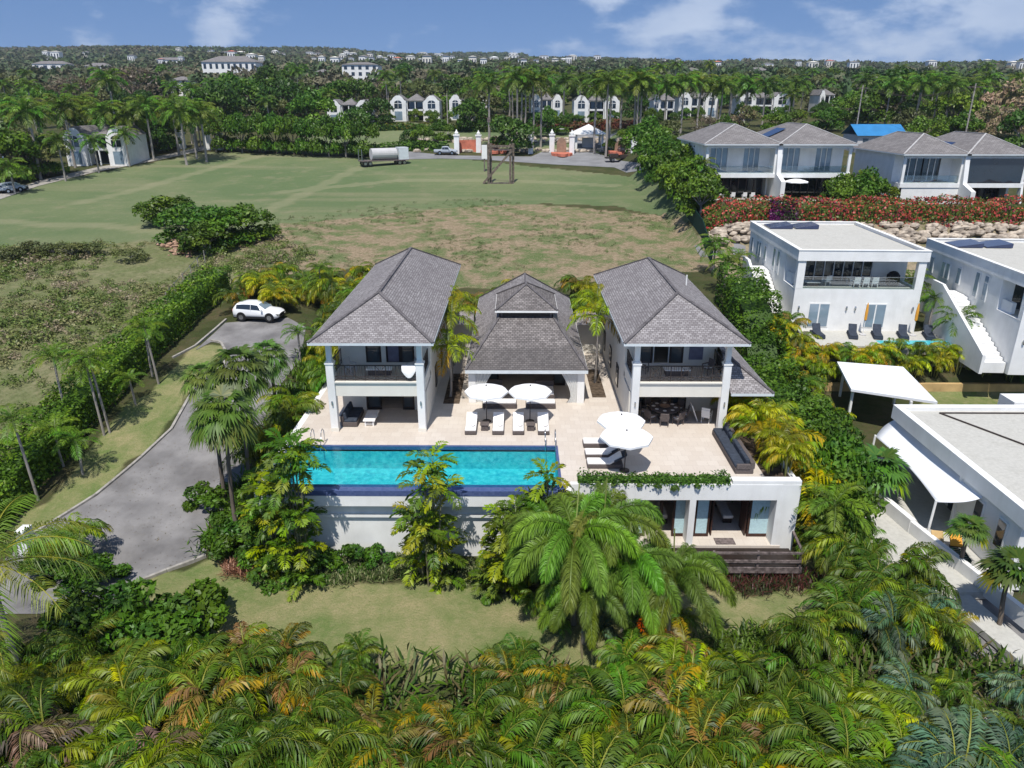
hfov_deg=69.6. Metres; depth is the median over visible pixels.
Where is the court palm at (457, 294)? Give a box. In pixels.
[448,285,474,365]
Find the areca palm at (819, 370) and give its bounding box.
[800,354,838,384]
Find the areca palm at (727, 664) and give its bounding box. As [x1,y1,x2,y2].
[700,648,753,693]
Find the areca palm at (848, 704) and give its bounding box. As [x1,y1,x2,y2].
[798,686,878,753]
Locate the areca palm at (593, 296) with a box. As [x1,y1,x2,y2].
[576,287,601,310]
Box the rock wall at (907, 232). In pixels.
[707,220,1023,244]
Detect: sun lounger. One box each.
[465,412,477,434]
[492,412,503,434]
[512,412,523,434]
[537,412,549,434]
[582,438,608,447]
[584,447,618,458]
[586,451,622,468]
[809,323,825,338]
[847,323,857,339]
[871,324,882,339]
[896,324,909,339]
[922,324,935,339]
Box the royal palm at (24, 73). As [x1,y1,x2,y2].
[16,69,35,80]
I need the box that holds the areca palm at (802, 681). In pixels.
[749,650,854,724]
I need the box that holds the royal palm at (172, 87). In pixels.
[159,80,184,95]
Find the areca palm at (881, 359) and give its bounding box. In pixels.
[856,342,898,365]
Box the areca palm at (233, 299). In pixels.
[212,288,244,311]
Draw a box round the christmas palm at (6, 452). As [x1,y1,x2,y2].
[0,431,13,458]
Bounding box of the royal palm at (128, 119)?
[106,103,151,131]
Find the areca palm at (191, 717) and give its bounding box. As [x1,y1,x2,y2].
[152,652,263,757]
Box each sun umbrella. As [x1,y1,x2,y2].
[464,383,507,422]
[508,383,551,421]
[597,411,644,450]
[600,426,652,472]
[786,179,807,200]
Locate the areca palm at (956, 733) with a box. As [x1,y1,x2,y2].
[886,704,1022,767]
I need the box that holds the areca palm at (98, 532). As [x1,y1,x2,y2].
[36,511,113,566]
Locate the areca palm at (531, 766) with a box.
[503,759,549,767]
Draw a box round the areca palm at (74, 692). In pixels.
[45,651,124,712]
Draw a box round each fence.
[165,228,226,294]
[680,195,713,261]
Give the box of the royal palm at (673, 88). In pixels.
[662,74,686,103]
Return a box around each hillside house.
[32,61,73,68]
[84,63,110,67]
[155,57,177,62]
[171,76,196,95]
[201,56,262,73]
[340,62,381,80]
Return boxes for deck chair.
[931,530,949,559]
[949,534,971,563]
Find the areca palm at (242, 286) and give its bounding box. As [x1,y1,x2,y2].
[229,274,261,299]
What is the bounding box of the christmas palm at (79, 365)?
[58,353,115,435]
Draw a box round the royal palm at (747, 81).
[733,73,761,121]
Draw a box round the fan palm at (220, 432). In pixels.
[183,383,264,547]
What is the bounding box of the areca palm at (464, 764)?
[424,755,476,767]
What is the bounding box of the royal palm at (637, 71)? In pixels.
[621,66,654,124]
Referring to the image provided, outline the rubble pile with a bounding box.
[156,234,193,256]
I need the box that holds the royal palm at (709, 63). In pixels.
[702,59,715,76]
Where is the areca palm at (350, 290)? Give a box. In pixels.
[335,288,353,303]
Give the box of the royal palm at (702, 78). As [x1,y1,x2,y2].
[682,72,717,130]
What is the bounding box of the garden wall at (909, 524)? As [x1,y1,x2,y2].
[870,484,1023,628]
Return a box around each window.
[68,136,78,146]
[71,151,82,163]
[94,151,109,163]
[95,137,106,146]
[110,136,120,146]
[113,151,123,163]
[394,100,401,107]
[395,111,402,119]
[408,102,422,108]
[408,112,422,119]
[428,100,434,107]
[435,361,437,386]
[452,100,457,106]
[534,98,538,106]
[542,101,550,107]
[555,98,559,106]
[578,100,584,107]
[578,111,584,119]
[589,102,602,108]
[603,329,605,350]
[609,99,615,107]
[609,344,611,367]
[615,362,618,387]
[661,102,672,107]
[663,111,671,118]
[692,99,702,104]
[708,108,713,115]
[751,236,753,250]
[756,99,770,103]
[756,240,759,254]
[758,241,761,256]
[763,245,766,260]
[771,247,776,270]
[775,250,780,274]
[778,97,786,103]
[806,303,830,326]
[825,96,831,102]
[861,303,887,327]
[929,256,935,272]
[939,260,946,277]
[944,262,950,279]
[955,267,962,284]
[970,499,985,523]
[971,271,981,297]
[980,274,990,301]
[991,516,1008,548]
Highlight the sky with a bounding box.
[0,0,1023,62]
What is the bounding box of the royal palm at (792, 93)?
[780,88,801,112]
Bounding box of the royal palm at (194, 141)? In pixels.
[169,107,212,158]
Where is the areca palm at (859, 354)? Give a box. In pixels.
[848,345,876,364]
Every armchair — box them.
[343,356,356,373]
[640,356,648,373]
[640,401,648,416]
[644,409,656,423]
[645,397,653,410]
[660,397,668,401]
[660,414,669,426]
[672,411,685,425]
[674,398,684,415]
[679,405,689,420]
[701,358,715,375]
[701,407,712,418]
[701,410,712,423]
[821,275,831,285]
[851,278,860,287]
[860,278,869,287]
[869,278,879,287]
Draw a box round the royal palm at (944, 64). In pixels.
[937,62,950,70]
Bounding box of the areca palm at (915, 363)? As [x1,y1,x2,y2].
[894,354,935,377]
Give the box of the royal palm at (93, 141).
[74,132,112,172]
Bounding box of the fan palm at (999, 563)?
[970,545,1023,625]
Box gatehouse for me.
[570,124,605,148]
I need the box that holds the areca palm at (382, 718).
[318,683,405,743]
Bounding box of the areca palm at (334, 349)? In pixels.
[306,346,338,357]
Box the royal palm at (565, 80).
[550,72,579,114]
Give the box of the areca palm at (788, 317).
[778,311,811,335]
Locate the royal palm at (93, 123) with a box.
[88,112,116,126]
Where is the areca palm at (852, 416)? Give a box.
[834,407,856,430]
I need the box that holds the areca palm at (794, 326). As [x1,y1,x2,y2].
[765,316,802,344]
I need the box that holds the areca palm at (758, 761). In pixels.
[677,738,770,767]
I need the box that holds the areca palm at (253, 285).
[241,271,284,301]
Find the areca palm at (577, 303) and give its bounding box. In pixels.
[569,293,595,308]
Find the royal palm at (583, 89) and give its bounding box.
[565,80,591,97]
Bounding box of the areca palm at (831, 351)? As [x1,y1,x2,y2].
[804,342,843,363]
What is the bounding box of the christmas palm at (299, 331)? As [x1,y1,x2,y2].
[280,323,314,361]
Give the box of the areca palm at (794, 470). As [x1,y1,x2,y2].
[731,452,834,501]
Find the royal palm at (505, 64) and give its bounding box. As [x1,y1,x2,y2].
[499,61,510,69]
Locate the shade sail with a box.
[872,420,982,530]
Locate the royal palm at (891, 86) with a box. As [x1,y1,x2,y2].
[874,74,908,123]
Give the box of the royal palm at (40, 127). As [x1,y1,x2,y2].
[14,103,59,133]
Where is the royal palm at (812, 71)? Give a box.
[805,67,819,77]
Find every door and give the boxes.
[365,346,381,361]
[367,396,381,408]
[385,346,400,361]
[400,346,414,361]
[402,396,414,409]
[489,374,498,378]
[553,374,564,384]
[638,397,644,409]
[640,346,652,362]
[669,347,683,362]
[671,397,685,409]
[671,500,685,535]
[693,500,711,535]
[708,500,714,534]
[738,500,748,535]
[746,500,770,535]
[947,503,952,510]
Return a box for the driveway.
[0,318,305,613]
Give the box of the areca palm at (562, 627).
[541,602,571,638]
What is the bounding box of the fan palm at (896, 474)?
[864,442,915,499]
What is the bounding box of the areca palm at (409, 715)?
[385,694,454,763]
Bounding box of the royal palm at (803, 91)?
[793,81,813,108]
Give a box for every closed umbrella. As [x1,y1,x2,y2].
[859,302,868,335]
[909,302,919,336]
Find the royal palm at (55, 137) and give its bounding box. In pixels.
[37,130,77,180]
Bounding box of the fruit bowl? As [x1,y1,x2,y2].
[659,403,669,407]
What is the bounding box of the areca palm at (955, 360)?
[943,344,969,375]
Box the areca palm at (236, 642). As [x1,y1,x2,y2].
[209,621,283,673]
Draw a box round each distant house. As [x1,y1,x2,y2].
[42,51,49,57]
[50,51,62,58]
[127,54,136,60]
[177,56,184,63]
[227,50,236,55]
[246,53,257,57]
[258,55,264,61]
[318,56,325,61]
[330,56,339,62]
[406,55,415,59]
[422,55,431,65]
[442,55,448,62]
[468,56,476,62]
[480,58,486,63]
[517,58,527,64]
[565,56,571,63]
[795,61,801,66]
[806,61,818,67]
[824,60,834,66]
[847,61,859,67]
[925,60,936,67]
[1006,61,1016,69]
[1015,61,1023,69]
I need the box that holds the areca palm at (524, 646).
[491,632,540,673]
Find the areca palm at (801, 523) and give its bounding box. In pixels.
[793,513,851,559]
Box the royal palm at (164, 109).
[136,99,170,150]
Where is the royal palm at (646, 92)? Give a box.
[625,73,661,123]
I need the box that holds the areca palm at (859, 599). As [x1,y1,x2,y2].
[797,574,890,642]
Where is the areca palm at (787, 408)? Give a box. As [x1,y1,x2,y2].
[727,399,804,440]
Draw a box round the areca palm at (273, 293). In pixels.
[257,284,298,306]
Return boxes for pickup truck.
[434,146,457,154]
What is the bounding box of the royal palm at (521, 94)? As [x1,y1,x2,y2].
[508,72,534,119]
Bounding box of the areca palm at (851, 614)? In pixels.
[797,590,867,666]
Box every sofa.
[340,401,363,425]
[482,399,516,407]
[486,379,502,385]
[526,399,555,407]
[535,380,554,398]
[712,423,754,473]
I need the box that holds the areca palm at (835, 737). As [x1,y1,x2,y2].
[756,698,882,767]
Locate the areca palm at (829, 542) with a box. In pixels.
[798,520,866,579]
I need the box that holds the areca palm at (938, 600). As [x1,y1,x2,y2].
[903,583,965,630]
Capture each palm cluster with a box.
[232,463,296,580]
[251,427,331,602]
[389,440,470,594]
[463,493,540,605]
[507,457,574,592]
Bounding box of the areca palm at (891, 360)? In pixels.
[873,345,909,365]
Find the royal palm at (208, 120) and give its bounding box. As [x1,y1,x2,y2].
[200,116,223,151]
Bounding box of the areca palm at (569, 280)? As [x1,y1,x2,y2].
[553,274,593,301]
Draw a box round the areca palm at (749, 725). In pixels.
[714,714,823,767]
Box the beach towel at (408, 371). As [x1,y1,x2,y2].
[401,365,415,377]
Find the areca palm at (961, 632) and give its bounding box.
[892,592,982,657]
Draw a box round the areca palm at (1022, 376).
[992,373,1023,382]
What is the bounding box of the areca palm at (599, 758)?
[544,727,672,767]
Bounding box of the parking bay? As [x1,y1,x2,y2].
[695,242,745,256]
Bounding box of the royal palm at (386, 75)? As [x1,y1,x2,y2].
[375,69,395,99]
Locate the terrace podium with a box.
[255,381,801,566]
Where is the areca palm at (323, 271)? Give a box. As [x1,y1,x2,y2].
[308,267,344,302]
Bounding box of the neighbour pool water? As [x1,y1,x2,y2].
[876,340,950,344]
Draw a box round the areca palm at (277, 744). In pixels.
[232,719,333,767]
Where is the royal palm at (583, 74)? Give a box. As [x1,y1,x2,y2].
[569,70,592,94]
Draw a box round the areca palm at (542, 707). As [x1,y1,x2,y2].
[510,690,578,758]
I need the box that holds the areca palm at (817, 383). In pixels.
[786,374,826,393]
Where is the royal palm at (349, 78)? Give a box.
[343,77,356,82]
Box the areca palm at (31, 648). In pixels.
[0,630,61,682]
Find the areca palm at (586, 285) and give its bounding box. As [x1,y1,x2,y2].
[563,275,598,296]
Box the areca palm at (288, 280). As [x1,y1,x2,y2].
[253,269,301,293]
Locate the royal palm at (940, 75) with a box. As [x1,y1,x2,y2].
[922,70,959,117]
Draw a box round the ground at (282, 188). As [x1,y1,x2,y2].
[0,52,1023,767]
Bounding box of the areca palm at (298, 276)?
[289,269,313,284]
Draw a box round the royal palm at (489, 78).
[469,71,507,138]
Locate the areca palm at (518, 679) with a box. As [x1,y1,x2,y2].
[470,643,554,715]
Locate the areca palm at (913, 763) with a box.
[882,750,991,767]
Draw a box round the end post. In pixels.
[15,525,33,555]
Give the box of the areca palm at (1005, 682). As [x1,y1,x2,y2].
[975,670,1023,715]
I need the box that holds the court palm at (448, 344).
[431,328,479,396]
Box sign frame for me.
[483,143,513,183]
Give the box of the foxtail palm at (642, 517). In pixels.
[540,478,669,609]
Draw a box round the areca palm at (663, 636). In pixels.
[634,617,716,674]
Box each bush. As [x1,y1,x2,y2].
[17,544,65,573]
[30,547,92,592]
[36,580,146,650]
[53,553,116,597]
[87,552,131,582]
[92,576,181,652]
[105,608,212,689]
[144,577,230,657]
[181,480,228,511]
[199,510,239,556]
[208,531,258,561]
[222,510,259,552]
[236,538,267,569]
[246,551,294,596]
[279,558,321,586]
[303,547,342,586]
[328,544,366,576]
[363,542,395,568]
[637,615,666,638]
[732,314,783,347]
[767,198,798,220]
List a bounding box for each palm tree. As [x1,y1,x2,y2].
[669,134,679,144]
[695,233,735,274]
[705,249,746,291]
[725,247,755,277]
[904,268,936,297]
[919,287,952,324]
[932,304,983,336]
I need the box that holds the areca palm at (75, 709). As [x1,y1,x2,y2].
[42,702,115,763]
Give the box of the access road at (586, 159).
[409,151,643,172]
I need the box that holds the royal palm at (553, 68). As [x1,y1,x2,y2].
[549,65,559,73]
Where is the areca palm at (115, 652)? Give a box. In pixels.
[96,619,174,681]
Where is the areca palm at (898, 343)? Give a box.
[874,338,913,365]
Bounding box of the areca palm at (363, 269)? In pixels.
[352,261,373,277]
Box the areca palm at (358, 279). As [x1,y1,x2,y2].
[353,277,363,286]
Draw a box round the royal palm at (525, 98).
[510,75,537,122]
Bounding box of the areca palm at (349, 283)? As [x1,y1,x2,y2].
[337,278,358,289]
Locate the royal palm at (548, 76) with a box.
[524,67,559,146]
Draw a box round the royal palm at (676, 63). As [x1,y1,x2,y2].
[668,59,684,75]
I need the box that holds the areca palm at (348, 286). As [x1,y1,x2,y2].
[329,285,354,299]
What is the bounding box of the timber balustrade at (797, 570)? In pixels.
[675,531,804,575]
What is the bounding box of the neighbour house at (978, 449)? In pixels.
[891,404,1023,589]
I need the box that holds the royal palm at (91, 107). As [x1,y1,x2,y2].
[77,99,118,123]
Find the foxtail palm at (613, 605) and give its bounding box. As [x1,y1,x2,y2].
[535,565,635,650]
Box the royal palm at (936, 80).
[928,70,947,100]
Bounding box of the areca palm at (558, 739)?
[549,728,629,767]
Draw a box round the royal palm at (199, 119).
[175,97,211,149]
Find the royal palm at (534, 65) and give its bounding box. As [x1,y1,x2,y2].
[525,63,539,71]
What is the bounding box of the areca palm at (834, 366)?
[826,361,849,381]
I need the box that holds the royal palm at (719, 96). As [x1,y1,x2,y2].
[705,75,735,118]
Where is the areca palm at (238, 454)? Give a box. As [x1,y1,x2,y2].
[222,429,283,472]
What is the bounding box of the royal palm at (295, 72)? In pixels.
[289,65,304,81]
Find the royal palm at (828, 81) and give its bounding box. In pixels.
[819,77,836,87]
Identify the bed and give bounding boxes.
[443,374,464,403]
[587,369,605,396]
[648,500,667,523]
[726,411,788,476]
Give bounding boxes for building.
[574,133,615,152]
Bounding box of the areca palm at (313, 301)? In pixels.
[306,288,324,305]
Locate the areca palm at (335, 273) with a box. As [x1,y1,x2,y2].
[312,267,343,282]
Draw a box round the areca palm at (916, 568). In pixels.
[885,541,961,609]
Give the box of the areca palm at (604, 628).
[581,610,620,642]
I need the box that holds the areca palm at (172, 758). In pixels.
[138,727,202,767]
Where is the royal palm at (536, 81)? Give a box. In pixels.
[518,71,552,148]
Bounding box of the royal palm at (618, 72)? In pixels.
[594,69,630,147]
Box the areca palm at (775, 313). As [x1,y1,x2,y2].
[772,312,791,321]
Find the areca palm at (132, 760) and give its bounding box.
[91,720,215,767]
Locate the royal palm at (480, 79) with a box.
[472,74,483,83]
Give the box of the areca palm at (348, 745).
[301,716,399,767]
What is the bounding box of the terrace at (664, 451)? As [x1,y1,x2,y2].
[292,353,764,485]
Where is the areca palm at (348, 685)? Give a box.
[306,659,382,732]
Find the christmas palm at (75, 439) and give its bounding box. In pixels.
[48,428,103,474]
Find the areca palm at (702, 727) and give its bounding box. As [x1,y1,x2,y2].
[659,697,763,767]
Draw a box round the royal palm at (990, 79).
[972,71,1005,106]
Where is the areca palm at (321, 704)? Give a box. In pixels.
[274,686,354,766]
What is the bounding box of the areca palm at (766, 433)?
[747,419,809,466]
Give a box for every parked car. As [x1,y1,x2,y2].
[0,182,28,191]
[0,184,16,193]
[232,299,284,322]
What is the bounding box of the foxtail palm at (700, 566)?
[614,528,737,639]
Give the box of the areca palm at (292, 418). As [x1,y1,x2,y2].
[259,397,325,433]
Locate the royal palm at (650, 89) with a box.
[639,74,662,110]
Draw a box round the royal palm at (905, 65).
[892,64,910,70]
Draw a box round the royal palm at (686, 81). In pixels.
[667,71,703,133]
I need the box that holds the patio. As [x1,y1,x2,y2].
[867,458,1013,598]
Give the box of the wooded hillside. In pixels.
[0,56,1023,98]
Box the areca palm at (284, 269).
[266,263,300,278]
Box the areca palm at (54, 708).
[0,692,72,760]
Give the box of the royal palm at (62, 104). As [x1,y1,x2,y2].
[37,94,89,167]
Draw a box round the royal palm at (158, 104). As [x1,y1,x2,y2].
[137,97,170,140]
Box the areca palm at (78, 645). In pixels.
[36,608,132,687]
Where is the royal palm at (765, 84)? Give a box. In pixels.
[749,75,784,124]
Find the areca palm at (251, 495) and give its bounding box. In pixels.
[236,492,261,529]
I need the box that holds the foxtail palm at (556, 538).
[503,484,643,625]
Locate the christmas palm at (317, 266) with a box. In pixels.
[304,259,333,303]
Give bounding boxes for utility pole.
[442,93,451,133]
[481,117,489,171]
[855,85,863,133]
[965,83,976,131]
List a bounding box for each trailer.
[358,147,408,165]
[605,153,627,161]
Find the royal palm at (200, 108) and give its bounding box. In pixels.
[181,99,222,161]
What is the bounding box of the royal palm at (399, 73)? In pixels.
[391,68,408,93]
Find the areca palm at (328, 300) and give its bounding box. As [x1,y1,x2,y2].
[315,287,342,303]
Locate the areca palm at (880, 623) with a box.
[853,590,927,667]
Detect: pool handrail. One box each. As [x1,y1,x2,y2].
[310,429,324,450]
[544,429,555,450]
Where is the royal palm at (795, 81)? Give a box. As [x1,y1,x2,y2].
[781,74,810,111]
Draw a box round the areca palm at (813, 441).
[742,415,831,460]
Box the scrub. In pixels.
[0,229,318,461]
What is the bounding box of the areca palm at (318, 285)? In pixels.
[300,272,344,301]
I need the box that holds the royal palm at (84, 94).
[59,92,99,116]
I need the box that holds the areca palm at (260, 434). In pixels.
[241,424,291,465]
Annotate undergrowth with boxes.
[1,629,1023,767]
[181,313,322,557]
[675,561,832,598]
[687,569,1004,688]
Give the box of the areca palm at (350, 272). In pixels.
[344,265,370,279]
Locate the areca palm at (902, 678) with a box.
[871,657,941,724]
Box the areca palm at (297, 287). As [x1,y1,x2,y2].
[287,280,312,304]
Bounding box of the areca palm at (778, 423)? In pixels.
[728,414,791,455]
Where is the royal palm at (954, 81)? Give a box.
[934,75,972,116]
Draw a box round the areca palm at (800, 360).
[779,354,806,374]
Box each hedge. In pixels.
[0,264,233,539]
[356,139,449,155]
[372,122,512,132]
[535,118,635,131]
[577,467,732,487]
[701,193,1023,231]
[714,261,880,518]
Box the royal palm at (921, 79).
[902,72,941,114]
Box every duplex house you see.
[677,122,857,203]
[852,131,1023,203]
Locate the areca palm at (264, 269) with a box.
[258,262,286,279]
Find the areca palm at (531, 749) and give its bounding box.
[487,702,574,767]
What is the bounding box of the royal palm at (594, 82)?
[576,72,617,153]
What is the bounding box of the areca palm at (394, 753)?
[341,719,424,767]
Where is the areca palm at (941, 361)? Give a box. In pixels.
[922,348,956,377]
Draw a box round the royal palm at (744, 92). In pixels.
[735,80,762,119]
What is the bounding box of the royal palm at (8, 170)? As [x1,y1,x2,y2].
[0,157,31,193]
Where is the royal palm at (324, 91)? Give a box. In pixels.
[318,88,337,98]
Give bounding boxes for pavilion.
[306,247,460,431]
[464,273,588,402]
[593,257,751,427]
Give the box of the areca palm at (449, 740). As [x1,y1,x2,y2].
[398,701,517,767]
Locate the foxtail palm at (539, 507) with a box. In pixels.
[499,491,576,598]
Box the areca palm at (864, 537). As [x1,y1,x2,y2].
[811,512,897,567]
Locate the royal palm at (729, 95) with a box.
[723,77,739,114]
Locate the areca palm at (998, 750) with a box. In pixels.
[948,742,1015,767]
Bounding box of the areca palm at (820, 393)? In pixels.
[810,389,834,406]
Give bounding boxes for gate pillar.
[177,131,185,148]
[204,132,211,149]
[453,129,459,153]
[475,130,481,152]
[528,133,533,153]
[549,129,554,151]
[569,130,574,153]
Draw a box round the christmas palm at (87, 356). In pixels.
[63,343,114,433]
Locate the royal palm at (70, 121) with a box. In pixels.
[49,110,75,129]
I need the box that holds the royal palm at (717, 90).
[696,77,730,125]
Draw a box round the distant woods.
[0,44,1023,69]
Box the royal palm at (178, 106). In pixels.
[154,98,202,164]
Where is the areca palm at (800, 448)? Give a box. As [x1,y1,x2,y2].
[756,430,816,476]
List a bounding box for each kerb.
[13,339,225,546]
[142,554,206,579]
[172,318,226,358]
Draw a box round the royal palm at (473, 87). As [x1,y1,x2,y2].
[470,83,487,95]
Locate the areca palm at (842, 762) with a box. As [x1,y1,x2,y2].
[822,752,886,767]
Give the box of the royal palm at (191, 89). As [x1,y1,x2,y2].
[178,82,204,130]
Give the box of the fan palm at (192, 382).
[178,360,224,451]
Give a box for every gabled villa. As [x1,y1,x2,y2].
[63,124,149,165]
[327,98,374,121]
[390,94,442,120]
[449,94,487,119]
[530,93,562,115]
[572,93,619,122]
[648,93,674,119]
[674,91,717,117]
[731,92,789,114]
[808,89,834,112]
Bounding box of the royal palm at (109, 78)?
[85,67,129,124]
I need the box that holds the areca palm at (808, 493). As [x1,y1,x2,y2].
[748,458,855,532]
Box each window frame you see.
[709,148,759,171]
[781,148,832,171]
[903,158,941,180]
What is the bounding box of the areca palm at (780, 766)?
[776,764,796,767]
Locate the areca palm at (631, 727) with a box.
[591,711,673,767]
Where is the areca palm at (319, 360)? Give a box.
[302,354,338,376]
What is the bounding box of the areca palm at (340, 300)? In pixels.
[325,290,349,311]
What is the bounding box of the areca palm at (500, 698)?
[444,670,525,767]
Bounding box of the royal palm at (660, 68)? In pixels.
[651,62,669,95]
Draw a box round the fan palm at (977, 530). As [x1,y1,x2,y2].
[942,512,992,558]
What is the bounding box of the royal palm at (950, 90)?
[931,79,969,111]
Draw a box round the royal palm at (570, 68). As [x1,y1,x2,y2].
[565,65,576,72]
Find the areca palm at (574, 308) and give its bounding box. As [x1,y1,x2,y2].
[570,302,585,315]
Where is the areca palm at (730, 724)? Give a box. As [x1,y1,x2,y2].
[669,687,765,764]
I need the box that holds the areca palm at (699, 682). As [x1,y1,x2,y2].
[632,637,737,721]
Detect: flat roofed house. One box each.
[742,221,932,331]
[919,238,1023,374]
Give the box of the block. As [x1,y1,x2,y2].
[997,394,1023,404]
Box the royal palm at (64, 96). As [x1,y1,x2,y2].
[41,93,84,120]
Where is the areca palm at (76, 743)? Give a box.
[17,712,144,767]
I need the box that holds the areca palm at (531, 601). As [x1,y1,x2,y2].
[516,589,549,616]
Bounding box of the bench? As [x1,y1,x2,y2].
[715,500,732,522]
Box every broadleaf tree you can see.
[0,72,13,79]
[0,75,21,94]
[0,118,32,161]
[0,125,43,181]
[0,138,69,177]
[2,125,48,162]
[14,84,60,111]
[19,133,69,175]
[42,84,61,93]
[44,78,86,95]
[52,75,89,93]
[70,77,103,93]
[73,110,111,125]
[79,86,109,104]
[104,64,158,94]
[109,89,138,105]
[121,66,161,90]
[130,72,165,94]
[131,194,194,226]
[133,89,153,98]
[140,123,175,153]
[148,117,186,148]
[151,201,215,243]
[152,64,171,72]
[161,72,176,81]
[174,220,236,254]
[176,204,255,247]
[184,85,218,112]
[187,80,250,119]
[203,106,239,151]
[215,72,257,100]
[216,202,281,239]
[221,110,255,152]
[224,77,279,115]
[233,105,260,117]
[241,110,273,152]
[246,63,288,82]
[256,77,311,116]
[257,110,292,153]
[266,99,293,116]
[274,112,302,154]
[278,62,308,75]
[279,81,323,116]
[285,87,336,122]
[293,117,325,155]
[297,65,311,73]
[298,75,315,84]
[308,112,343,155]
[319,79,350,103]
[326,110,359,156]
[336,79,380,101]
[339,97,358,108]
[344,106,374,120]
[346,114,379,157]
[360,97,394,122]
[364,84,393,100]
[371,79,393,96]
[391,81,418,96]
[393,62,414,73]
[397,83,422,98]
[399,129,418,142]
[406,78,444,98]
[409,123,435,143]
[425,73,450,92]
[429,118,453,140]
[434,92,445,115]
[435,76,463,94]
[442,86,467,113]
[448,97,487,128]
[450,74,464,80]
[458,88,502,118]
[459,76,479,92]
[471,67,494,77]
[487,86,518,112]
[487,114,537,153]
[513,97,531,113]
[527,112,554,133]
[534,91,565,103]
[542,84,569,101]
[546,115,569,133]
[602,138,615,150]
[616,124,642,147]
[621,114,670,154]
[622,96,649,117]
[629,83,661,99]
[634,126,669,163]
[635,133,680,173]
[644,140,681,183]
[645,115,665,127]
[653,126,672,133]
[655,153,691,193]
[658,119,682,137]
[659,143,695,180]
[663,153,720,202]
[675,171,729,215]
[684,154,718,177]
[690,115,720,130]
[712,114,737,124]
[719,90,744,105]
[728,67,742,73]
[730,104,762,128]
[760,106,791,129]
[763,79,798,106]
[776,66,798,77]
[778,109,807,123]
[783,81,798,103]
[789,391,852,427]
[792,76,816,94]
[793,466,889,545]
[795,66,810,75]
[796,89,812,109]
[798,416,865,445]
[803,428,886,494]
[808,106,847,130]
[809,73,831,86]
[819,172,857,199]
[821,67,845,73]
[821,87,840,101]
[829,92,858,121]
[831,178,875,203]
[836,80,855,96]
[840,88,902,123]
[844,165,890,203]
[847,85,877,109]
[850,168,877,198]
[859,66,877,73]
[859,66,923,112]
[865,180,900,203]
[872,87,912,120]
[890,107,926,132]
[898,101,930,122]
[904,114,949,136]
[909,95,930,100]
[914,97,932,107]
[923,96,944,117]
[923,113,964,135]
[925,87,944,100]
[926,91,986,121]
[935,74,975,97]
[943,109,985,133]
[965,102,1000,134]
[974,67,996,74]
[974,86,1006,111]
[975,82,991,99]
[979,77,1023,121]
[989,96,1023,137]
[996,108,1023,147]
[1001,100,1022,108]
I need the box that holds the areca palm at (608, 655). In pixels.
[592,626,652,687]
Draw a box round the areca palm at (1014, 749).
[952,710,1023,767]
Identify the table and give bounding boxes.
[363,410,378,425]
[366,366,391,375]
[480,421,488,430]
[526,422,534,430]
[649,401,679,418]
[663,367,690,375]
[689,400,697,420]
[804,280,820,285]
[846,276,874,285]
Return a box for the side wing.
[711,347,774,407]
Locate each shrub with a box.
[0,247,31,259]
[18,240,52,256]
[35,242,69,256]
[54,242,89,259]
[69,241,106,256]
[109,247,150,261]
[216,551,266,580]
[369,116,383,123]
[386,112,395,121]
[407,108,422,121]
[423,109,432,120]
[429,109,440,122]
[443,112,454,121]
[523,112,536,120]
[542,105,557,114]
[558,109,568,115]
[564,113,573,120]
[569,114,584,122]
[587,111,602,122]
[608,108,619,119]
[643,107,656,118]
[654,111,663,121]
[668,112,678,120]
[677,109,689,117]
[680,107,692,119]
[693,106,705,118]
[733,101,744,115]
[749,105,760,113]
[760,106,771,114]
[781,105,793,113]
[808,107,818,114]
[811,106,825,111]
[814,100,828,109]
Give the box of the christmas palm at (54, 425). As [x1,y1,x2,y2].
[26,412,83,466]
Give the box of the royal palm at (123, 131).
[107,125,141,166]
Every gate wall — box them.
[459,140,475,151]
[481,137,506,153]
[551,137,572,156]
[608,141,624,154]
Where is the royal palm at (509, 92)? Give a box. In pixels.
[495,72,510,115]
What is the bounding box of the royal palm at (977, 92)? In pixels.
[958,80,989,100]
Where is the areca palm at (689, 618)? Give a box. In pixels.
[670,607,706,636]
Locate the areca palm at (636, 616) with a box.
[629,603,660,633]
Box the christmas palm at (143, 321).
[121,314,168,384]
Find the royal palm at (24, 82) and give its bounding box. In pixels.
[14,78,40,129]
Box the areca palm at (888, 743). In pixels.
[815,701,921,767]
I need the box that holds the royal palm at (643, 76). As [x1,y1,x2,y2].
[621,70,658,124]
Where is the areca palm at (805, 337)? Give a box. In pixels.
[785,328,821,349]
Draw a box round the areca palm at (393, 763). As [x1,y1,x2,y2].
[379,757,400,767]
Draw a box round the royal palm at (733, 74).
[720,72,745,115]
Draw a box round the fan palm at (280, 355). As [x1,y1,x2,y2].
[246,338,291,410]
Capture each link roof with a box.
[446,311,474,352]
[574,311,604,352]
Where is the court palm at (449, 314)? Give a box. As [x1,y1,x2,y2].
[436,296,481,380]
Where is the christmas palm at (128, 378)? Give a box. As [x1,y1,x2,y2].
[111,368,148,404]
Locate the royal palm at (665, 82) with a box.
[651,74,685,123]
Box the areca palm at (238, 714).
[207,689,294,765]
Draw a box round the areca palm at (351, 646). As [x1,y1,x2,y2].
[331,628,381,676]
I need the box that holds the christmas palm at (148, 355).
[128,328,159,376]
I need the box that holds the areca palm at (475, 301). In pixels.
[454,292,483,321]
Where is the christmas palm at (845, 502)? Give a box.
[793,481,876,563]
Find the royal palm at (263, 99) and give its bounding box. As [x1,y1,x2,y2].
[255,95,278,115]
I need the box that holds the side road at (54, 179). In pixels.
[0,146,203,198]
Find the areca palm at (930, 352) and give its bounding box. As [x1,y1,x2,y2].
[907,341,941,369]
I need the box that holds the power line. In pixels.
[861,86,1023,95]
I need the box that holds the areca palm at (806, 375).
[788,370,814,387]
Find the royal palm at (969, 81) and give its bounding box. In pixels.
[953,76,984,106]

